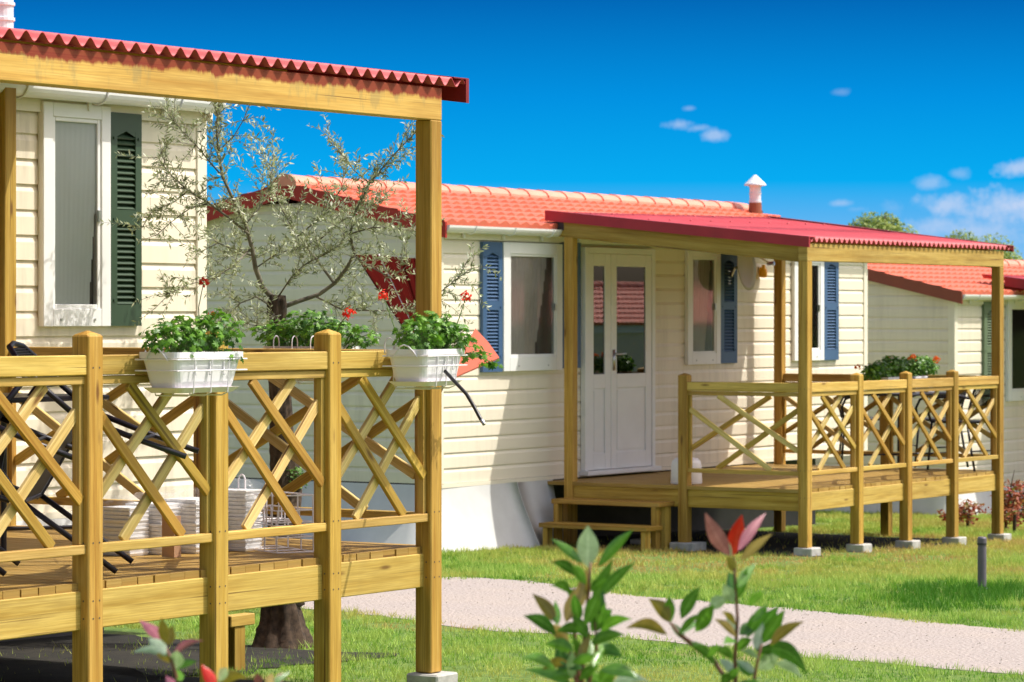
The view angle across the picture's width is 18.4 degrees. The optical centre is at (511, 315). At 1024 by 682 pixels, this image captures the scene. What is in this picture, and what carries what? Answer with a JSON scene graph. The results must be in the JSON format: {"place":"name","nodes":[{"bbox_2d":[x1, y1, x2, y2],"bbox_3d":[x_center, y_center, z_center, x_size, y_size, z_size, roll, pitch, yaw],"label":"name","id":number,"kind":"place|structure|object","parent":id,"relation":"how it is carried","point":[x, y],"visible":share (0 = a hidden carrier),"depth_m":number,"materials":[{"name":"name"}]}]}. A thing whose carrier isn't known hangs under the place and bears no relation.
{"place":"outdoors","nodes":[
{"label":"outdoors","id":0,"kind":"place"},
{"bbox_2d":[0,660,264,681],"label":"soil","id":1,"kind":"structure","parent":0,"point":[10,673],"depth_m":14.86,"materials":[{"name":"brown soil"}]},
{"bbox_2d":[0,634,398,679],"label":"soil","id":2,"kind":"structure","parent":0,"point":[33,649],"depth_m":16.05,"materials":[{"name":"brown soil"}]},
{"bbox_2d":[0,508,1023,681],"bbox_3d":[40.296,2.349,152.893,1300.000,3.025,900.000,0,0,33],"label":"ground","id":3,"kind":"structure","parent":0,"point":[139,631],"depth_m":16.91,"materials":[{"name":"green plant"}]},
{"bbox_2d":[0,0,225,641],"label":"mobile home","id":4,"kind":"object","parent":3,"relation":"on","point":[79,269],"visible":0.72,"depth_m":16.73,"materials":[{"name":"beige"}]},
{"bbox_2d":[38,101,110,326],"bbox_3d":[-2.291,-0.528,16.574,0.046,1.168,0.534,0,0,33],"label":"window frame","id":5,"kind":"structure","parent":4,"relation":"in","point":[74,141],"depth_m":16.57,"materials":[{"name":"white plastic"}]},
{"bbox_2d":[133,618,290,681],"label":"photinia shrub","id":6,"kind":"object","parent":3,"relation":"on","point":[162,635],"visible":1,"depth_m":6.00,"materials":[{"name":"red plant"}]},
{"bbox_2d":[0,27,468,681],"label":"wooden porch","id":7,"kind":"object","parent":3,"relation":"on","point":[52,581],"visible":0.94,"depth_m":13.53,"materials":[{"name":"brown wood"}]},
{"bbox_2d":[0,416,71,575],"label":"garden chair","id":8,"kind":"object","parent":7,"relation":"on","point":[48,438],"visible":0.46,"depth_m":13.16,"materials":[{"name":"black metal"}]},
{"bbox_2d":[0,393,108,550],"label":"garden table","id":9,"kind":"object","parent":7,"relation":"on","point":[20,398],"visible":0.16,"depth_m":13.59,"materials":[{"name":"black metal"}]},
{"bbox_2d":[0,341,198,573],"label":"garden chair","id":10,"kind":"object","parent":7,"relation":"on","point":[39,488],"visible":0.32,"depth_m":13.21,"materials":[{"name":"black metal"}]},
{"bbox_2d":[103,505,148,555],"bbox_3d":[-1.718,0.928,14.001,0.206,0.269,0.172,0,0,33],"label":"tray stack","id":11,"kind":"object","parent":7,"relation":"on","point":[115,519],"visible":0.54,"depth_m":13.96,"materials":[{"name":"white plastic"}]},
{"bbox_2d":[125,502,182,554],"bbox_3d":[-1.593,0.923,14.108,0.237,0.276,0.209,0,0,28],"label":"tray stack","id":12,"kind":"object","parent":7,"relation":"on","point":[155,522],"visible":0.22,"depth_m":14.02,"materials":[{"name":"white plastic"}]},
{"bbox_2d":[162,516,180,557],"bbox_3d":[-1.492,0.966,13.835,0.070,0.180,0.046,0,0,33],"label":"saucer stack","id":13,"kind":"object","parent":7,"relation":"on","point":[172,551],"visible":0.55,"depth_m":13.82,"materials":[{"name":"ceramic"}]},
{"bbox_2d":[164,497,198,553],"bbox_3d":[-1.431,0.917,14.187,0.236,0.292,0.226,0,0,33],"label":"tray stack","id":14,"kind":"object","parent":7,"relation":"on","point":[189,506],"visible":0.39,"depth_m":14.09,"materials":[{"name":"white plastic"}]},
{"bbox_2d":[135,341,247,396],"bbox_3d":[-1.325,0.210,12.851,0.266,0.233,0.467,0,0,33],"label":"flower box","id":15,"kind":"object","parent":7,"relation":"attached to","point":[188,372],"visible":0.84,"depth_m":12.71,"materials":[{"name":"white plastic"}]},
{"bbox_2d":[138,277,245,362],"bbox_3d":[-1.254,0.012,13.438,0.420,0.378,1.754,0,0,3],"label":"geranium","id":16,"kind":"object","parent":15,"relation":"in","point":[196,338],"visible":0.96,"depth_m":12.80,"materials":[{"name":"green plant"}]},
{"bbox_2d":[228,488,261,550],"bbox_3d":[-1.253,0.898,14.302,0.247,0.327,0.174,0,0,28],"label":"tray stack","id":17,"kind":"object","parent":7,"relation":"on","point":[241,502],"visible":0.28,"depth_m":14.23,"materials":[{"name":"white plastic"}]},
{"bbox_2d":[253,505,313,553],"bbox_3d":[-1.064,0.952,14.264,0.187,0.212,0.407,0,0,-29],"label":"wire rack","id":18,"kind":"object","parent":7,"relation":"on","point":[276,546],"visible":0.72,"depth_m":14.18,"materials":[{"name":"white metal"}]},
{"bbox_2d":[243,488,313,538],"bbox_3d":[-1.075,0.887,14.284,0.187,0.212,0.407,0,0,-32],"label":"wire rack","id":19,"kind":"object","parent":18,"relation":"on","point":[299,510],"visible":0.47,"depth_m":14.16,"materials":[{"name":"white metal"}]},
{"bbox_2d":[238,473,313,523],"bbox_3d":[-1.085,0.822,14.306,0.187,0.212,0.407,0,0,-36],"label":"wire rack","id":20,"kind":"object","parent":19,"relation":"on","point":[287,519],"visible":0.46,"depth_m":14.24,"materials":[{"name":"white metal"}]},
{"bbox_2d":[263,335,358,383],"bbox_3d":[-0.968,0.210,15.103,0.467,0.233,0.266,0,0,33],"label":"flower box","id":21,"kind":"object","parent":7,"relation":"attached to","point":[304,347],"visible":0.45,"depth_m":15.04,"materials":[{"name":"white plastic"}]},
{"bbox_2d":[250,306,381,348],"bbox_3d":[-0.844,0.071,14.936,0.442,0.235,1.094,0,0,-31],"label":"geranium","id":22,"kind":"object","parent":21,"relation":"in","point":[288,331],"visible":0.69,"depth_m":15.07,"materials":[{"name":"green plant"}]},
{"bbox_2d":[382,337,467,389],"bbox_3d":[-0.411,0.213,14.202,0.266,0.233,0.467,0,0,22],"label":"flower box","id":23,"kind":"object","parent":7,"relation":"attached to","point":[420,369],"visible":0.88,"depth_m":14.04,"materials":[{"name":"white plastic"}]},
{"bbox_2d":[378,289,502,370],"bbox_3d":[-0.270,0.068,14.284,0.346,0.379,0.685,0,0,55],"label":"geranium","id":24,"kind":"object","parent":23,"relation":"in","point":[445,333],"visible":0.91,"depth_m":14.22,"materials":[{"name":"green plant"}]},
{"bbox_2d":[443,369,485,425],"bbox_3d":[-0.211,0.363,14.057,0.022,0.245,0.290,0,0,-39],"label":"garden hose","id":25,"kind":"object","parent":23,"relation":"attached to","point":[463,390],"visible":1,"depth_m":14.04,"materials":[{"name":"black rubber"}]},
{"bbox_2d":[99,98,501,648],"bbox_3d":[-1.122,0.229,16.763,2.100,3.157,1.010,0,0,-3],"label":"olive tree","id":26,"kind":"object","parent":3,"relation":"on","point":[282,626],"visible":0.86,"depth_m":16.60,"materials":[{"name":"green plant"}]},
{"bbox_2d":[355,254,498,389],"bbox_3d":[-0.550,0.494,19.019,0.583,1.749,1.132,0,0,-22],"label":"parasol","id":27,"kind":"object","parent":3,"relation":"on","point":[408,291],"visible":0.23,"depth_m":19.30,"materials":[{"name":"red fabric"}]},
{"bbox_2d":[407,671,457,681],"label":"concrete block","id":28,"kind":"structure","parent":3,"relation":"on","point":[445,676],"depth_m":14.50,"materials":[{"name":"grey concrete"}]},
{"bbox_2d":[207,174,867,551],"bbox_3d":[0.249,0.396,30.880,3.540,3.836,8.492,0,0,33],"label":"mobile home","id":29,"kind":"object","parent":3,"relation":"on","point":[653,323],"visible":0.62,"depth_m":28.41,"materials":[{"name":"beige"}]},
{"bbox_2d":[503,242,561,371],"bbox_3d":[0.178,-0.078,27.993,0.046,1.131,0.959,0,0,33],"label":"window frame","id":30,"kind":"structure","parent":29,"relation":"in","point":[532,272],"depth_m":27.99,"materials":[{"name":"white plastic"}]},
{"bbox_2d":[589,253,610,469],"bbox_3d":[0.784,0.420,28.914,0.040,1.975,0.400,0,0,33],"label":"side door","id":31,"kind":"structure","parent":29,"relation":"in","point":[599,264],"depth_m":28.92,"materials":[{"name":"white plastic"}]},
{"bbox_2d":[611,254,650,468],"bbox_3d":[1.123,0.420,29.371,0.107,1.975,0.725,0,0,33],"label":"door","id":32,"kind":"structure","parent":29,"relation":"in","point":[630,274],"depth_m":29.39,"materials":[{"name":"white plastic"}]},
{"bbox_2d":[685,250,720,364],"bbox_3d":[1.849,-0.089,30.545,0.046,1.119,0.639,0,0,33],"label":"window frame","id":33,"kind":"structure","parent":29,"relation":"in","point":[702,269],"depth_m":30.54,"materials":[{"name":"white plastic"}]},
{"bbox_2d":[728,256,774,289],"bbox_3d":[2.334,-0.481,30.901,0.388,0.466,0.426,0,0,-13],"label":"satellite dish","id":34,"kind":"object","parent":29,"relation":"attached to","point":[746,266],"visible":0.81,"depth_m":30.95,"materials":[{"name":"beige paint"}]},
{"bbox_2d":[759,265,766,277],"bbox_3d":[2.510,-0.445,31.518,0.074,0.130,0.072,0,0,33],"label":"wall lamp","id":35,"kind":"object","parent":29,"relation":"attached to","point":[763,271],"visible":1,"depth_m":31.50,"materials":[{"name":"orange glass"}]},
{"bbox_2d":[791,261,823,360],"bbox_3d":[3.034,-0.081,32.357,0.046,1.082,0.648,0,0,33],"label":"window frame","id":36,"kind":"structure","parent":29,"relation":"in","point":[817,267],"depth_m":32.47,"materials":[{"name":"white plastic"}]},
{"bbox_2d":[522,525,647,681],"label":"photinia shrub","id":37,"kind":"object","parent":3,"relation":"on","point":[597,617],"visible":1,"depth_m":6.19,"materials":[{"name":"green plant"}]},
{"bbox_2d":[539,498,674,550],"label":"wooden steps","id":38,"kind":"structure","parent":3,"relation":"on","point":[562,525],"depth_m":27.50,"materials":[{"name":"brown wood"}]},
{"bbox_2d":[630,538,640,543],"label":"concrete block","id":39,"kind":"structure","parent":3,"relation":"on","point":[635,541],"depth_m":28.39,"materials":[{"name":"grey concrete"}]},
{"bbox_2d":[669,541,705,550],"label":"concrete block","id":40,"kind":"structure","parent":3,"relation":"on","point":[694,545],"depth_m":27.41,"materials":[{"name":"grey concrete"}]},
{"bbox_2d":[627,513,807,681],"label":"photinia shrub","id":41,"kind":"object","parent":3,"relation":"on","point":[763,624],"visible":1,"depth_m":6.19,"materials":[{"name":"green plant"}]},
{"bbox_2d":[545,210,1013,547],"bbox_3d":[2.479,0.599,29.272,2.825,3.202,4.189,0,0,33],"label":"wooden porch","id":42,"kind":"object","parent":3,"relation":"on","point":[804,487],"visible":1,"depth_m":28.08,"materials":[{"name":"brown wood"}]},
{"bbox_2d":[838,395,894,463],"bbox_3d":[3.510,1.053,31.228,0.558,0.854,0.571,0,0,3],"label":"garden chair","id":43,"kind":"object","parent":42,"relation":"on","point":[841,411],"visible":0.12,"depth_m":30.99,"materials":[{"name":"black metal"}]},
{"bbox_2d":[864,392,945,462],"bbox_3d":[3.747,1.106,30.316,0.620,0.737,1.000,0,0,33],"label":"garden table","id":44,"kind":"object","parent":42,"relation":"on","point":[918,394],"visible":0.16,"depth_m":30.29,"materials":[{"name":"black metal"}]},
{"bbox_2d":[879,376,898,393],"bbox_3d":[3.599,0.658,30.054,0.208,0.155,0.499,0,0,33],"label":"flower box","id":45,"kind":"object","parent":44,"relation":"on","point":[889,378],"visible":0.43,"depth_m":29.84,"materials":[{"name":"white plastic"}]},
{"bbox_2d":[854,355,908,380],"bbox_3d":[3.519,0.517,29.965,0.751,0.290,0.360,0,0,-43],"label":"geranium","id":46,"kind":"object","parent":45,"relation":"in","point":[886,367],"visible":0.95,"depth_m":29.87,"materials":[{"name":"green plant"}]},
{"bbox_2d":[912,376,933,391],"bbox_3d":[3.912,0.658,30.531,0.208,0.155,0.499,0,0,33],"label":"flower box","id":47,"kind":"object","parent":44,"relation":"on","point":[918,377],"visible":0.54,"depth_m":30.38,"materials":[{"name":"white plastic"}]},
{"bbox_2d":[889,354,940,375],"bbox_3d":[3.942,0.492,30.521,0.701,0.256,0.437,0,0,-42],"label":"geranium","id":48,"kind":"object","parent":47,"relation":"in","point":[922,365],"visible":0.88,"depth_m":30.45,"materials":[{"name":"green plant"}]},
{"bbox_2d":[912,391,968,467],"bbox_3d":[4.169,1.053,31.015,0.558,0.854,0.571,0,0,-5],"label":"garden chair","id":49,"kind":"object","parent":42,"relation":"on","point":[943,418],"visible":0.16,"depth_m":30.77,"materials":[{"name":"black metal"}]},
{"bbox_2d":[926,389,989,471],"bbox_3d":[4.349,1.053,30.276,0.558,0.854,0.571,0,0,41],"label":"garden chair","id":50,"kind":"object","parent":42,"relation":"on","point":[984,395],"visible":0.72,"depth_m":30.11,"materials":[{"name":"black metal"}]},
{"bbox_2d":[794,547,820,556],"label":"concrete block","id":51,"kind":"structure","parent":3,"relation":"on","point":[810,552],"depth_m":26.79,"materials":[{"name":"grey concrete"}]},
{"bbox_2d":[846,543,871,552],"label":"concrete block","id":52,"kind":"structure","parent":3,"relation":"on","point":[863,547],"depth_m":27.59,"materials":[{"name":"grey concrete"}]},
{"bbox_2d":[848,211,917,233],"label":"broadleaf tree","id":53,"kind":"object","parent":3,"relation":"on","point":[884,222],"visible":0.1,"depth_m":61.93,"materials":[{"name":"green plant"}]},
{"bbox_2d":[895,540,920,548],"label":"concrete block","id":54,"kind":"structure","parent":3,"relation":"on","point":[900,543],"depth_m":28.41,"materials":[{"name":"grey concrete"}]},
{"bbox_2d":[816,259,1023,515],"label":"mobile home","id":55,"kind":"object","parent":3,"relation":"on","point":[942,313],"visible":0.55,"depth_m":36.46,"materials":[{"name":"beige"}]},
{"bbox_2d":[1005,300,1023,400],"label":"window frame","id":56,"kind":"structure","parent":55,"relation":"in","point":[1014,313],"depth_m":37.31,"materials":[{"name":"white plastic"}]},
{"bbox_2d":[935,509,963,522],"bbox_3d":[4.684,2.170,33.596,0.308,0.328,0.414,0,0,33],"label":"red shrub","id":57,"kind":"object","parent":3,"relation":"on","point":[942,515],"visible":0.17,"depth_m":33.55,"materials":[{"name":"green plant"}]},
{"bbox_2d":[942,536,966,544],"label":"concrete block","id":58,"kind":"structure","parent":3,"relation":"on","point":[961,539],"depth_m":29.22,"materials":[{"name":"grey concrete"}]},
{"bbox_2d":[959,499,988,527],"bbox_3d":[4.746,2.116,32.997,0.424,0.410,0.491,0,0,33],"label":"red shrub","id":59,"kind":"object","parent":3,"relation":"on","point":[966,514],"visible":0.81,"depth_m":32.98,"materials":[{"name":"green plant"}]},
{"bbox_2d":[977,537,986,588],"bbox_3d":[3.353,1.776,22.535,0.110,0.400,0.110,0,0,33],"label":"garden bollard","id":60,"kind":"object","parent":3,"relation":"on","point":[981,557],"visible":0.84,"depth_m":22.51,"materials":[{"name":"grey metal"}]},
{"bbox_2d":[945,229,1022,259],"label":"broadleaf tree","id":61,"kind":"object","parent":3,"relation":"on","point":[1008,255],"visible":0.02,"depth_m":65.58,"materials":[{"name":"green plant"}]},
{"bbox_2d":[987,533,1010,540],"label":"concrete block","id":62,"kind":"structure","parent":3,"relation":"on","point":[1000,536],"depth_m":30.06,"materials":[{"name":"grey concrete"}]},
{"bbox_2d":[982,274,1023,288],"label":"wooden porch","id":63,"kind":"object","parent":3,"relation":"on","point":[1015,281],"visible":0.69,"depth_m":37.13,"materials":[{"name":"wood"}]},
{"bbox_2d":[988,508,1023,530],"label":"red shrub","id":64,"kind":"object","parent":3,"relation":"on","point":[1009,519],"visible":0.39,"depth_m":32.48,"materials":[{"name":"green plant"}]},
{"bbox_2d":[990,470,1023,531],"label":"red shrub","id":65,"kind":"object","parent":3,"relation":"on","point":[1011,507],"visible":0.86,"depth_m":31.50,"materials":[{"name":"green plant"}]},
{"bbox_2d":[1014,480,1023,518],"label":"red shrub","id":66,"kind":"object","parent":3,"relation":"on","point":[1020,493],"visible":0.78,"depth_m":31.78,"materials":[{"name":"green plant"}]},
{"bbox_2d":[14,0,1023,259],"label":"sky","id":67,"kind":"structure","parent":0,"point":[911,110],"materials":[{"name":"blue"}]},
{"bbox_2d":[301,577,1023,674],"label":"gravel path","id":68,"kind":"structure","parent":0,"point":[459,596],"depth_m":18.70,"materials":[{"name":"beige gravel"}]},
{"bbox_2d":[670,457,701,484],"bbox_3d":[1.531,1.349,27.736,0.280,0.252,0.280,0,0,33],"label":"canister","id":69,"kind":"object","parent":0,"point":[696,477],"visible":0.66,"depth_m":27.65,"materials":[{"name":"white plastic"}]},
{"bbox_2d":[577,530,976,556],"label":"soil","id":70,"kind":"structure","parent":0,"point":[791,538],"depth_m":29.45,"materials":[{"name":"black soil"}]}
]}

